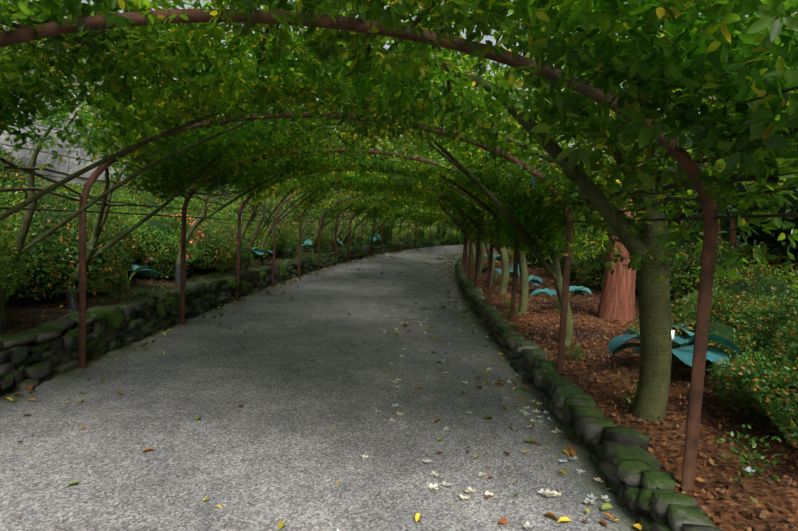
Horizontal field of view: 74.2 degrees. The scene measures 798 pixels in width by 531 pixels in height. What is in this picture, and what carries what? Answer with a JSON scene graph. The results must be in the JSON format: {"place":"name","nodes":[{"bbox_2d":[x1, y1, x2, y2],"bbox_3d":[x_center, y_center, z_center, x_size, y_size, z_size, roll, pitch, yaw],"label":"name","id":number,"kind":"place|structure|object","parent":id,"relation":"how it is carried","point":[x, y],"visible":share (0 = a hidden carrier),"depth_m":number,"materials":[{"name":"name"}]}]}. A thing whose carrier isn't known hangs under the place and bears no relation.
{"place":"outdoors","nodes":[
{"label":"outdoors","id":0,"kind":"place"},
{"bbox_2d":[0,21,179,193],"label":"rock cliff face","id":1,"kind":"object","parent":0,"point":[68,165],"visible":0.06,"depth_m":15.53},
{"bbox_2d":[0,238,445,334],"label":"bed soil","id":2,"kind":"structure","parent":0,"point":[24,305],"depth_m":6.44,"materials":[{"name":"brown soil"}]},
{"bbox_2d":[0,255,264,332],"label":"tree trunks","id":3,"kind":"object","parent":2,"relation":"on","point":[73,303],"visible":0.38,"depth_m":5.76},
{"bbox_2d":[0,146,450,300],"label":"dark shrub leaves","id":4,"kind":"object","parent":2,"relation":"on","point":[228,238],"visible":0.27,"depth_m":7.91,"materials":[{"name":"green plant"}]},
{"bbox_2d":[125,212,290,270],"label":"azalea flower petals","id":5,"kind":"object","parent":4,"relation":"on","point":[146,261],"visible":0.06,"depth_m":8.90,"materials":[{"name":"plant"}]},
{"bbox_2d":[0,175,462,303],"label":"azalea shrub leaves","id":6,"kind":"object","parent":2,"relation":"on","point":[195,205],"visible":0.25,"depth_m":9.15,"materials":[{"name":"green plant"}]},
{"bbox_2d":[96,234,463,302],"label":"fern plants","id":7,"kind":"object","parent":2,"relation":"on","point":[352,247],"depth_m":15.09,"materials":[{"name":"green plant"}]},
{"bbox_2d":[243,147,509,247],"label":"canopy leaves","id":8,"kind":"object","parent":2,"relation":"on","point":[416,193],"visible":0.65,"depth_m":12.73,"materials":[{"name":"green plant"}]},
{"bbox_2d":[0,133,797,408],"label":"shrub","id":9,"kind":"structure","parent":2,"relation":"on","point":[722,329],"depth_m":7.68,"materials":[{"name":"green plant"}]},
{"bbox_2d":[4,245,797,530],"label":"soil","id":10,"kind":"structure","parent":2,"relation":"on","point":[531,268],"depth_m":4.91,"materials":[{"name":"brown soil"}]},
{"bbox_2d":[0,245,638,530],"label":"gravel path","id":11,"kind":"structure","parent":0,"point":[264,458],"depth_m":3.79,"materials":[{"name":"grey gravel"}]},
{"bbox_2d":[0,240,459,396],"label":"dry stone wall","id":12,"kind":"structure","parent":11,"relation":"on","point":[19,371],"depth_m":5.96,"materials":[{"name":"grey stone"}]},
{"bbox_2d":[24,242,444,365],"bbox_3d":[0.593,-0.616,26.502,3.883,0.407,65.373,3,4,10],"label":"wall earth backing","id":13,"kind":"object","parent":11,"relation":"on","point":[33,343],"visible":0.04,"depth_m":5.06,"materials":[{"name":"black soil"}]},
{"bbox_2d":[65,238,516,340],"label":"moss cushions","id":14,"kind":"object","parent":11,"relation":"on","point":[114,319],"visible":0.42,"depth_m":7.22,"materials":[{"name":"green plant"}]},
{"bbox_2d":[3,249,641,530],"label":"fallen leaves","id":15,"kind":"object","parent":11,"relation":"on","point":[606,506],"visible":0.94,"depth_m":4.63,"materials":[{"name":"yellow plant"}]},
{"bbox_2d":[0,9,717,491],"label":"iron arches","id":16,"kind":"structure","parent":11,"relation":"on","point":[686,161],"depth_m":2.70,"materials":[{"name":"brown metal"}]},
{"bbox_2d":[0,0,797,227],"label":"canopy branches","id":17,"kind":"object","parent":16,"relation":"on","point":[417,20],"visible":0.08,"depth_m":4.05,"materials":[{"name":"brown plant"}]},
{"bbox_2d":[0,1,797,229],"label":"wires","id":18,"kind":"object","parent":16,"relation":"on","point":[742,216],"visible":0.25,"depth_m":3.40,"materials":[{"name":"brown"}]},
{"bbox_2d":[520,0,797,198],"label":"big overhanging leaves","id":19,"kind":"object","parent":18,"relation":"on","point":[639,130],"visible":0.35,"depth_m":2.51,"materials":[{"name":"green plant"}]},
{"bbox_2d":[337,305,754,530],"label":"fallen petals","id":20,"kind":"object","parent":11,"relation":"on","point":[469,488],"visible":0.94,"depth_m":3.33,"materials":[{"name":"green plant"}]},
{"bbox_2d":[455,248,724,530],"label":"stone edging","id":21,"kind":"object","parent":11,"relation":"on","point":[625,463],"visible":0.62,"depth_m":3.46,"materials":[{"name":"stone"}]},
{"bbox_2d":[0,1,791,173],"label":"tree","id":22,"kind":"object","parent":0,"point":[486,135],"depth_m":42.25,"materials":[{"name":"green plant"}]},
{"bbox_2d":[8,0,796,162],"label":"sky","id":23,"kind":"structure","parent":0,"point":[490,38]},
{"bbox_2d":[470,248,797,530],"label":"mulch","id":24,"kind":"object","parent":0,"point":[734,489],"depth_m":3.69,"materials":[{"name":"brown wood"}]},
{"bbox_2d":[0,9,671,420],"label":"tree trunks","id":25,"kind":"object","parent":24,"relation":"on","point":[650,401],"visible":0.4,"depth_m":4.29,"materials":[{"name":"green plant"}]},
{"bbox_2d":[0,0,797,295],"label":"canopy leaves","id":26,"kind":"object","parent":25,"relation":"on","point":[219,82],"visible":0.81,"depth_m":3.09,"materials":[{"name":"green plant"}]},
{"bbox_2d":[76,239,693,365],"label":"hosta stalks","id":27,"kind":"object","parent":24,"relation":"on","point":[128,285],"visible":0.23,"depth_m":7.23,"materials":[{"name":"teal plant"}]},
{"bbox_2d":[97,234,741,369],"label":"hosta blades","id":28,"kind":"object","parent":24,"relation":"on","point":[683,354],"visible":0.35,"depth_m":4.99,"materials":[{"name":"teal plant"}]},
{"bbox_2d":[185,256,674,342],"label":"plant labels","id":29,"kind":"object","parent":24,"relation":"on","point":[672,332],"visible":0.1,"depth_m":4.96,"materials":[{"name":"white plastic"}]},
{"bbox_2d":[597,140,642,320],"bbox_3d":[3.637,-5.567,7.661,0.553,13.006,0.567,4,4,13],"label":"trunk","id":30,"kind":"object","parent":24,"relation":"on","point":[617,299],"visible":0.21,"depth_m":7.90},
{"bbox_2d":[461,247,797,485],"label":"edge plants","id":31,"kind":"object","parent":24,"relation":"on","point":[758,456],"visible":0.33,"depth_m":2.94,"materials":[{"name":"green plant"}]},
{"bbox_2d":[505,212,797,454],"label":"shrubs","id":32,"kind":"object","parent":24,"relation":"on","point":[769,365],"visible":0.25,"depth_m":4.82,"materials":[{"name":"green plant"}]},
{"bbox_2d":[572,275,797,315],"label":"bed soil","id":33,"kind":"structure","parent":0,"point":[636,296],"depth_m":10.51,"materials":[{"name":"brown soil"}]},
{"bbox_2d":[622,4,797,144],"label":"leaves","id":34,"kind":"object","parent":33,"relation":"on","point":[687,141],"depth_m":8.62,"materials":[{"name":"green plant"}]},
{"bbox_2d":[703,115,769,262],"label":"bare rhododendron stems","id":35,"kind":"object","parent":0,"point":[732,239],"visible":0.04,"depth_m":8.06,"materials":[{"name":"brown wood"}]},
{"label":"bank soil","id":36,"kind":"structure","parent":0,"visible":0},
{"bbox_2d":[569,98,797,262],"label":"rhododendron leaves","id":37,"kind":"object","parent":36,"relation":"on","point":[737,229],"depth_m":7.68,"materials":[{"name":"green plant"}]}
]}

